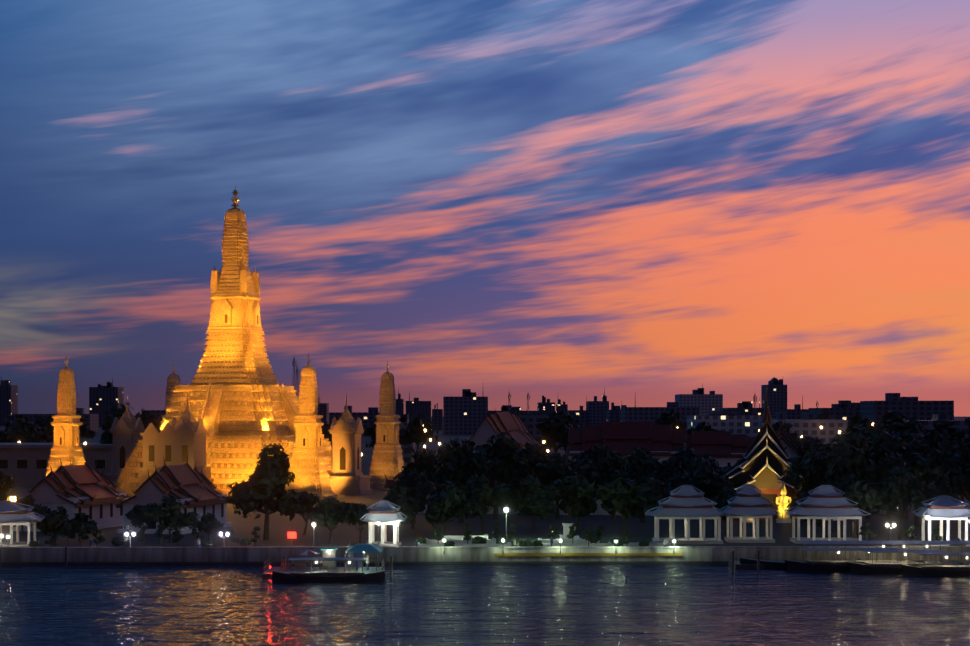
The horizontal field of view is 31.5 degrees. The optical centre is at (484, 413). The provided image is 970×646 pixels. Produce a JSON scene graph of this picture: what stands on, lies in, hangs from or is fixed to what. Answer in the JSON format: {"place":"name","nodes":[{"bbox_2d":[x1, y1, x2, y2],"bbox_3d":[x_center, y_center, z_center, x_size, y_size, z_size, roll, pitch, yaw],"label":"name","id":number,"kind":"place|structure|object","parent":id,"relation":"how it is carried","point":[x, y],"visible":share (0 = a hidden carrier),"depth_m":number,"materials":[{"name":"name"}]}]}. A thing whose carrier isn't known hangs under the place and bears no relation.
{"place":"outdoors","nodes":[
{"label":"outdoors","id":0,"kind":"place"},
{"bbox_2d":[0,564,969,645],"bbox_3d":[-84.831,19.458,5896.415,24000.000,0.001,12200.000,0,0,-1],"label":"river water","id":1,"kind":"structure","parent":0,"point":[405,605],"depth_m":172.67,"materials":[{"name":"blue liquid"}]},
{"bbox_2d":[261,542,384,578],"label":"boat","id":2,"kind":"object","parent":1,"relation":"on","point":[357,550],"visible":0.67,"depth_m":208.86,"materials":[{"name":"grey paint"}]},
{"bbox_2d":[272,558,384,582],"bbox_3d":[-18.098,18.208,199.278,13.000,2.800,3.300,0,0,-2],"label":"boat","id":3,"kind":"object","parent":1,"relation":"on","point":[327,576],"visible":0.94,"depth_m":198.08,"materials":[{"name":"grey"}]},
{"bbox_2d":[1,546,969,563],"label":"river wall","id":4,"kind":"structure","parent":1,"relation":"in","point":[263,555],"depth_m":222.98,"materials":[{"name":"concrete"}]},
{"bbox_2d":[494,553,682,556],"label":"wall banner","id":5,"kind":"object","parent":4,"relation":"attached to","point":[580,554],"visible":0.79,"depth_m":223.14,"materials":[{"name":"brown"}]},
{"bbox_2d":[740,557,860,568],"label":"longtail boat","id":6,"kind":"object","parent":1,"relation":"on","point":[768,564],"visible":0.29,"depth_m":216.02,"materials":[{"name":"brown"}]},
{"bbox_2d":[785,548,922,570],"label":"ferry boat","id":7,"kind":"object","parent":1,"relation":"on","point":[821,565],"visible":0.58,"depth_m":212.45,"materials":[{"name":"grey"}]},
{"bbox_2d":[796,540,969,564],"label":"landing stage","id":8,"kind":"object","parent":1,"relation":"on","point":[930,543],"visible":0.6,"depth_m":218.29,"materials":[{"name":"grey paint"}]},
{"bbox_2d":[847,550,962,573],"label":"ferry boat","id":9,"kind":"object","parent":1,"relation":"on","point":[883,567],"visible":0.5,"depth_m":209.57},
{"bbox_2d":[901,552,969,576],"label":"ferry boat","id":10,"kind":"object","parent":1,"relation":"on","point":[958,570],"visible":0.94,"depth_m":205.77,"materials":[{"name":"grey"}]},
{"bbox_2d":[0,417,969,546],"bbox_3d":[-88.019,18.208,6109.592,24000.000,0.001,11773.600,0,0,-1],"label":"bank ground","id":11,"kind":"structure","parent":0,"point":[343,535],"depth_m":270.64,"materials":[{"name":"concrete"}]},
{"bbox_2d":[0,471,15,500],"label":"tree","id":12,"kind":"object","parent":11,"relation":"on","point":[7,483],"visible":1,"depth_m":295.56,"materials":[{"name":"green plant"}]},
{"bbox_2d":[0,385,17,425],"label":"city block","id":13,"kind":"structure","parent":11,"relation":"on","point":[8,399],"depth_m":2586.56,"materials":[{"name":"concrete"}]},
{"bbox_2d":[0,500,44,546],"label":"pavilion","id":14,"kind":"structure","parent":11,"relation":"on","point":[12,513],"depth_m":234.16,"materials":[{"name":"white paint"}]},
{"bbox_2d":[0,417,50,442],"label":"tree","id":15,"kind":"object","parent":11,"relation":"on","point":[24,432],"visible":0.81,"depth_m":512.15,"materials":[{"name":"green plant"}]},
{"bbox_2d":[16,496,47,534],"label":"tree","id":16,"kind":"object","parent":11,"relation":"on","point":[40,509],"visible":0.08,"depth_m":257.96,"materials":[{"name":"green plant"}]},
{"bbox_2d":[12,414,97,431],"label":"city block","id":17,"kind":"structure","parent":11,"relation":"on","point":[92,419],"depth_m":1691.35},
{"bbox_2d":[0,443,112,485],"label":"hall","id":18,"kind":"structure","parent":11,"relation":"on","point":[24,464],"depth_m":435.18,"materials":[{"name":"black"}]},
{"bbox_2d":[36,506,76,541],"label":"tree","id":19,"kind":"object","parent":11,"relation":"on","point":[53,521],"visible":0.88,"depth_m":242.15,"materials":[{"name":"green plant"}]},
{"bbox_2d":[45,355,84,475],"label":"temple tower","id":20,"kind":"structure","parent":11,"relation":"on","point":[66,448],"depth_m":374.04,"materials":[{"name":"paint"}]},
{"bbox_2d":[13,456,129,531],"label":"temple hall","id":21,"kind":"structure","parent":11,"relation":"on","point":[94,494],"depth_m":270.74,"materials":[{"name":"brown"}]},
{"bbox_2d":[52,413,95,442],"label":"tree","id":22,"kind":"object","parent":11,"relation":"on","point":[85,432],"visible":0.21,"depth_m":673.29,"materials":[{"name":"green plant"}]},
{"bbox_2d":[70,511,97,540],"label":"tree","id":23,"kind":"object","parent":11,"relation":"on","point":[90,525],"visible":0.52,"depth_m":245.93,"materials":[{"name":"green plant"}]},
{"bbox_2d":[89,386,123,426],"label":"city block","id":24,"kind":"structure","parent":11,"relation":"on","point":[101,398],"depth_m":2389.36,"materials":[{"name":"concrete"}]},
{"bbox_2d":[104,396,145,482],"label":"mondop","id":25,"kind":"structure","parent":11,"relation":"on","point":[126,429],"depth_m":400.19,"materials":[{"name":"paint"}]},
{"bbox_2d":[99,402,159,443],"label":"tree","id":26,"kind":"object","parent":11,"relation":"on","point":[106,437],"visible":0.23,"depth_m":448.57,"materials":[{"name":"green plant"}]},
{"bbox_2d":[125,504,157,528],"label":"hall tree","id":27,"kind":"object","parent":11,"relation":"on","point":[134,517],"visible":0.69,"depth_m":245.18,"materials":[{"name":"green plant"}]},
{"bbox_2d":[135,408,162,431],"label":"tree","id":28,"kind":"object","parent":11,"relation":"on","point":[146,417],"visible":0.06,"depth_m":464.68,"materials":[{"name":"green plant"}]},
{"bbox_2d":[139,496,200,542],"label":"hall tree","id":29,"kind":"object","parent":11,"relation":"on","point":[171,516],"visible":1,"depth_m":241.16,"materials":[{"name":"green plant"}]},
{"bbox_2d":[160,365,180,423],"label":"temple tower","id":30,"kind":"structure","parent":11,"relation":"on","point":[173,379],"depth_m":428.82,"materials":[{"name":"beige"}]},
{"bbox_2d":[114,455,230,533],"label":"temple hall","id":31,"kind":"structure","parent":11,"relation":"on","point":[190,488],"depth_m":265.30,"materials":[{"name":"brown"}]},
{"bbox_2d":[138,423,210,487],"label":"temple building","id":32,"kind":"structure","parent":11,"relation":"on","point":[169,444],"depth_m":360.83,"materials":[{"name":"paint"}]},
{"bbox_2d":[171,394,213,481],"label":"mondop","id":33,"kind":"structure","parent":11,"relation":"on","point":[190,421],"depth_m":368.72,"materials":[{"name":"paint"}]},
{"bbox_2d":[195,512,223,539],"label":"tree","id":34,"kind":"object","parent":11,"relation":"on","point":[208,523],"visible":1,"depth_m":242.61,"materials":[{"name":"green plant"}]},
{"bbox_2d":[113,185,331,498],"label":"temple tower","id":35,"kind":"structure","parent":11,"relation":"on","point":[243,404],"depth_m":388.50,"materials":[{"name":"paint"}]},
{"bbox_2d":[225,443,303,539],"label":"tree","id":36,"kind":"object","parent":11,"relation":"on","point":[262,486],"visible":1,"depth_m":246.83,"materials":[{"name":"green plant"}]},
{"bbox_2d":[294,490,319,534],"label":"tree","id":37,"kind":"object","parent":11,"relation":"on","point":[309,501],"visible":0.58,"depth_m":257.77,"materials":[{"name":"green plant"}]},
{"bbox_2d":[285,353,336,500],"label":"temple tower","id":38,"kind":"structure","parent":11,"relation":"on","point":[308,467],"depth_m":359.99,"materials":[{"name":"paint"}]},
{"bbox_2d":[308,496,354,544],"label":"tree","id":39,"kind":"object","parent":11,"relation":"on","point":[328,512],"visible":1,"depth_m":239.16,"materials":[{"name":"green plant"}]},
{"bbox_2d":[328,393,371,494],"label":"mondop","id":40,"kind":"structure","parent":11,"relation":"on","point":[346,475],"depth_m":386.88,"materials":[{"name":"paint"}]},
{"bbox_2d":[329,412,379,435],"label":"city block","id":41,"kind":"structure","parent":11,"relation":"on","point":[367,418],"depth_m":1395.71,"materials":[{"name":"concrete"}]},
{"bbox_2d":[346,502,368,542],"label":"tree","id":42,"kind":"object","parent":11,"relation":"on","point":[361,511],"visible":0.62,"depth_m":241.50,"materials":[{"name":"green plant"}]},
{"bbox_2d":[360,500,406,546],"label":"pavilion","id":43,"kind":"structure","parent":11,"relation":"on","point":[384,513],"depth_m":235.20,"materials":[{"name":"white paint"}]},
{"bbox_2d":[369,361,403,489],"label":"temple tower","id":44,"kind":"structure","parent":11,"relation":"on","point":[387,459],"depth_m":414.20,"materials":[{"name":"beige"}]},
{"bbox_2d":[383,485,425,534],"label":"tree","id":45,"kind":"object","parent":11,"relation":"on","point":[409,506],"visible":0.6,"depth_m":257.64,"materials":[{"name":"green plant"}]},
{"bbox_2d":[399,422,415,464],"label":"city block","id":46,"kind":"structure","parent":11,"relation":"on","point":[407,453],"depth_m":616.67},
{"bbox_2d":[398,467,435,528],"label":"tree","id":47,"kind":"object","parent":11,"relation":"on","point":[416,482],"visible":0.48,"depth_m":270.50,"materials":[{"name":"green plant"}]},
{"bbox_2d":[393,448,442,489],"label":"tree","id":48,"kind":"object","parent":11,"relation":"on","point":[425,461],"visible":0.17,"depth_m":295.36,"materials":[{"name":"green plant"}]},
{"bbox_2d":[406,401,430,421],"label":"building","id":49,"kind":"structure","parent":11,"relation":"on","point":[415,409],"depth_m":2995.61,"materials":[{"name":"concrete"}]},
{"bbox_2d":[399,417,438,453],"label":"tree","id":50,"kind":"object","parent":11,"relation":"on","point":[414,432],"visible":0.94,"depth_m":586.48,"materials":[{"name":"green plant"}]},
{"bbox_2d":[424,480,471,534],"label":"tree","id":51,"kind":"object","parent":11,"relation":"on","point":[446,501],"visible":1,"depth_m":257.05,"materials":[{"name":"green plant"}]},
{"bbox_2d":[431,437,493,522],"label":"tree","id":52,"kind":"object","parent":11,"relation":"on","point":[463,465],"visible":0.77,"depth_m":284.37,"materials":[{"name":"green plant"}]},
{"bbox_2d":[443,397,487,434],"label":"city block","id":53,"kind":"structure","parent":11,"relation":"on","point":[464,415],"depth_m":1496.91,"materials":[{"name":"concrete"}]},
{"bbox_2d":[460,472,513,531],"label":"tree","id":54,"kind":"object","parent":11,"relation":"on","point":[481,493],"visible":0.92,"depth_m":262.93,"materials":[{"name":"green plant"}]},
{"bbox_2d":[472,432,531,518],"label":"tree","id":55,"kind":"object","parent":11,"relation":"on","point":[510,458],"visible":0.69,"depth_m":295.03,"materials":[{"name":"green plant"}]},
{"bbox_2d":[383,472,647,514],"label":"cloister gallery","id":56,"kind":"object","parent":11,"relation":"on","point":[598,511],"visible":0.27,"depth_m":312.18,"materials":[{"name":"brown"}]},
{"bbox_2d":[502,442,544,515],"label":"tree","id":57,"kind":"object","parent":11,"relation":"on","point":[534,459],"visible":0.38,"depth_m":304.72,"materials":[{"name":"green plant"}]},
{"bbox_2d":[517,416,548,448],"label":"city block","id":58,"kind":"structure","parent":11,"relation":"on","point":[534,431],"depth_m":897.50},
{"bbox_2d":[508,474,560,530],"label":"tree","id":59,"kind":"object","parent":11,"relation":"on","point":[534,497],"visible":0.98,"depth_m":265.70,"materials":[{"name":"green plant"}]},
{"bbox_2d":[535,411,572,453],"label":"tree","id":60,"kind":"object","parent":11,"relation":"on","point":[554,426],"visible":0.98,"depth_m":568.07,"materials":[{"name":"green plant"}]},
{"bbox_2d":[534,413,581,453],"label":"tree","id":61,"kind":"object","parent":11,"relation":"on","point":[564,439],"visible":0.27,"depth_m":625.21,"materials":[{"name":"green plant"}]},
{"bbox_2d":[531,451,592,518],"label":"tree","id":62,"kind":"object","parent":11,"relation":"on","point":[549,470],"visible":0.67,"depth_m":294.62,"materials":[{"name":"green plant"}]},
{"bbox_2d":[552,472,601,528],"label":"tree","id":63,"kind":"object","parent":11,"relation":"on","point":[578,491],"visible":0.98,"depth_m":270.02,"materials":[{"name":"green plant"}]},
{"bbox_2d":[566,410,588,427],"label":"building","id":64,"kind":"structure","parent":11,"relation":"on","point":[583,415],"depth_m":1598.55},
{"bbox_2d":[571,453,594,475],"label":"tree","id":65,"kind":"object","parent":11,"relation":"on","point":[587,461],"visible":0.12,"depth_m":317.09,"materials":[{"name":"green plant"}]},
{"bbox_2d":[586,401,608,424],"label":"building","id":66,"kind":"structure","parent":11,"relation":"on","point":[597,410],"depth_m":1799.00,"materials":[{"name":"concrete"}]},
{"bbox_2d":[576,443,621,470],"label":"tree","id":67,"kind":"object","parent":11,"relation":"on","point":[595,453],"visible":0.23,"depth_m":357.09,"materials":[{"name":"green plant"}]},
{"bbox_2d":[588,451,629,518],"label":"tree","id":68,"kind":"object","parent":11,"relation":"on","point":[611,469],"visible":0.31,"depth_m":296.35,"materials":[{"name":"green plant"}]},
{"bbox_2d":[596,474,643,531],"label":"tree","id":69,"kind":"object","parent":11,"relation":"on","point":[617,495],"visible":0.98,"depth_m":263.56,"materials":[{"name":"green plant"}]},
{"bbox_2d":[566,416,687,463],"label":"red hall","id":70,"kind":"structure","parent":11,"relation":"on","point":[627,438],"depth_m":491.59,"materials":[{"name":"brown"}]},
{"bbox_2d":[625,448,661,522],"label":"tree","id":71,"kind":"object","parent":11,"relation":"on","point":[638,464],"visible":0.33,"depth_m":285.38,"materials":[{"name":"green plant"}]},
{"bbox_2d":[632,477,671,512],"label":"tree","id":72,"kind":"object","parent":11,"relation":"on","point":[650,493],"visible":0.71,"depth_m":257.69,"materials":[{"name":"green plant"}]},
{"bbox_2d":[621,407,698,424],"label":"city block","id":73,"kind":"structure","parent":11,"relation":"on","point":[638,414],"depth_m":1299.10,"materials":[{"name":"concrete"}]},
{"bbox_2d":[640,456,688,489],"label":"tree","id":74,"kind":"object","parent":11,"relation":"on","point":[672,468],"visible":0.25,"depth_m":281.19,"materials":[{"name":"green plant"}]},
{"bbox_2d":[653,409,686,427],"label":"tree","id":75,"kind":"object","parent":11,"relation":"on","point":[671,417],"visible":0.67,"depth_m":882.15,"materials":[{"name":"green plant"}]},
{"bbox_2d":[647,485,728,543],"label":"pavilion","id":76,"kind":"structure","parent":11,"relation":"on","point":[686,503],"depth_m":241.16,"materials":[{"name":"white paint"}]},
{"bbox_2d":[673,447,716,471],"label":"tree","id":77,"kind":"object","parent":11,"relation":"on","point":[688,455],"visible":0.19,"depth_m":336.43,"materials":[{"name":"green plant"}]},
{"bbox_2d":[675,394,722,415],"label":"city block","id":78,"kind":"structure","parent":11,"relation":"on","point":[705,403],"depth_m":1700.46,"materials":[{"name":"concrete"}]},
{"bbox_2d":[666,458,734,528],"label":"tree","id":79,"kind":"object","parent":11,"relation":"on","point":[708,479],"visible":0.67,"depth_m":269.48,"materials":[{"name":"green plant"}]},
{"bbox_2d":[673,426,754,466],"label":"red hall","id":80,"kind":"structure","parent":11,"relation":"on","point":[725,448],"depth_m":512.51,"materials":[{"name":"brown"}]},
{"bbox_2d":[687,416,761,436],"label":"city block","id":81,"kind":"structure","parent":11,"relation":"on","point":[743,424],"depth_m":758.79,"materials":[{"name":"concrete"}]},
{"bbox_2d":[712,486,737,534],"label":"tree","id":82,"kind":"object","parent":11,"relation":"on","point":[724,496],"visible":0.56,"depth_m":258.25,"materials":[{"name":"green plant"}]},
{"bbox_2d":[718,484,780,542],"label":"pavilion","id":83,"kind":"structure","parent":11,"relation":"on","point":[748,501],"depth_m":243.39,"materials":[{"name":"white paint"}]},
{"bbox_2d":[761,381,786,419],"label":"city block","id":84,"kind":"structure","parent":11,"relation":"on","point":[777,397],"depth_m":1902.12,"materials":[{"name":"concrete"}]},
{"bbox_2d":[723,387,842,520],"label":"ubosot crown gate","id":85,"kind":"structure","parent":11,"relation":"on","point":[762,464],"depth_m":293.14,"materials":[{"name":"tile"}]},
{"bbox_2d":[776,481,791,522],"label":"statue","id":86,"kind":"object","parent":11,"relation":"on","point":[783,501],"visible":0.94,"depth_m":287.35,"materials":[{"name":"metal"}]},
{"bbox_2d":[775,420,799,457],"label":"roof","id":87,"kind":"structure","parent":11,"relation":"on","point":[784,437],"depth_m":330.54,"materials":[{"name":"brown"}]},
{"bbox_2d":[759,420,847,447],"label":"city block","id":88,"kind":"structure","parent":11,"relation":"on","point":[827,432],"depth_m":699.15,"materials":[{"name":"concrete"}]},
{"bbox_2d":[783,440,834,528],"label":"tree","id":89,"kind":"object","parent":11,"relation":"on","point":[813,466],"visible":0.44,"depth_m":271.58,"materials":[{"name":"green plant"}]},
{"bbox_2d":[796,435,826,463],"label":"tree","id":90,"kind":"object","parent":11,"relation":"on","point":[807,442],"visible":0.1,"depth_m":327.67,"materials":[{"name":"green plant"}]},
{"bbox_2d":[784,485,870,543],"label":"pavilion","id":91,"kind":"structure","parent":11,"relation":"on","point":[824,502],"depth_m":241.52,"materials":[{"name":"white paint"}]},
{"bbox_2d":[808,408,859,425],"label":"city block","id":92,"kind":"structure","parent":11,"relation":"on","point":[842,413],"depth_m":1200.92,"materials":[{"name":"concrete"}]},
{"bbox_2d":[835,473,882,537],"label":"tree","id":93,"kind":"object","parent":11,"relation":"on","point":[860,492],"visible":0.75,"depth_m":243.25,"materials":[{"name":"green plant"}]},
{"bbox_2d":[844,423,877,518],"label":"tree","id":94,"kind":"object","parent":11,"relation":"on","point":[867,433],"visible":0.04,"depth_m":297.36,"materials":[{"name":"green plant"}]},
{"bbox_2d":[822,430,907,534],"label":"tree","id":95,"kind":"object","parent":11,"relation":"on","point":[849,456],"visible":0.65,"depth_m":257.26,"materials":[{"name":"green plant"}]},
{"bbox_2d":[868,466,926,539],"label":"tree","id":96,"kind":"object","parent":11,"relation":"on","point":[899,485],"visible":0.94,"depth_m":246.44,"materials":[{"name":"green plant"}]},
{"bbox_2d":[873,410,924,438],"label":"tree","id":97,"kind":"object","parent":11,"relation":"on","point":[892,419],"visible":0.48,"depth_m":594.29,"materials":[{"name":"green plant"}]},
{"bbox_2d":[861,426,937,530],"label":"tree","id":98,"kind":"object","parent":11,"relation":"on","point":[918,463],"visible":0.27,"depth_m":266.77,"materials":[{"name":"green plant"}]},
{"bbox_2d":[860,401,953,426],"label":"city block","id":99,"kind":"structure","parent":11,"relation":"on","point":[872,411],"depth_m":1101.36,"materials":[{"name":"concrete"}]},
{"bbox_2d":[904,437,940,526],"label":"tree","id":100,"kind":"object","parent":11,"relation":"on","point":[920,445],"visible":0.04,"depth_m":277.50,"materials":[{"name":"green plant"}]},
{"bbox_2d":[903,420,968,440],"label":"city block","id":101,"kind":"structure","parent":11,"relation":"on","point":[959,424],"depth_m":639.75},
{"bbox_2d":[916,473,959,534],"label":"tree","id":102,"kind":"object","parent":11,"relation":"on","point":[938,485],"visible":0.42,"depth_m":253.58,"materials":[{"name":"green plant"}]},
{"bbox_2d":[913,495,969,545],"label":"pavilion","id":103,"kind":"structure","parent":11,"relation":"on","point":[941,508],"depth_m":235.94,"materials":[{"name":"white paint"}]},
{"bbox_2d":[925,419,965,440],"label":"tree","id":104,"kind":"object","parent":11,"relation":"on","point":[948,425],"visible":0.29,"depth_m":606.00,"materials":[{"name":"green plant"}]},
{"bbox_2d":[926,438,969,502],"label":"tree","id":105,"kind":"object","parent":11,"relation":"on","point":[955,468],"visible":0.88,"depth_m":262.21,"materials":[{"name":"green plant"}]},
{"bbox_2d":[929,435,969,504],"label":"tree","id":106,"kind":"object","parent":11,"relation":"on","point":[948,443],"depth_m":298.04,"materials":[{"name":"green plant"}]},
{"bbox_2d":[0,0,969,416],"label":"sky","id":107,"kind":"structure","parent":0,"point":[648,203],"materials":[{"name":"blue"}]},
{"bbox_2d":[461,408,540,452],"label":"roof","id":108,"kind":"structure","parent":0,"point":[509,424],"depth_m":563.97,"materials":[{"name":"brown"}]},
{"bbox_2d":[414,537,653,546],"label":"garden lawn","id":109,"kind":"structure","parent":0,"point":[603,539],"depth_m":248.97,"materials":[{"name":"plant"}]},
{"bbox_2d":[417,534,670,546],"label":"garden terrace walls","id":110,"kind":"structure","parent":109,"relation":"on","point":[457,540],"depth_m":236.59,"materials":[{"name":"white paint"}]},
{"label":"city block","id":111,"kind":"object","parent":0,"visible":0},
{"bbox_2d":[1,376,949,422],"bbox_3d":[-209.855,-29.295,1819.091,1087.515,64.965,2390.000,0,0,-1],"label":"city roof clutter","id":112,"kind":"object","parent":111,"relation":"on","point":[402,418],"visible":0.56,"depth_m":1405.55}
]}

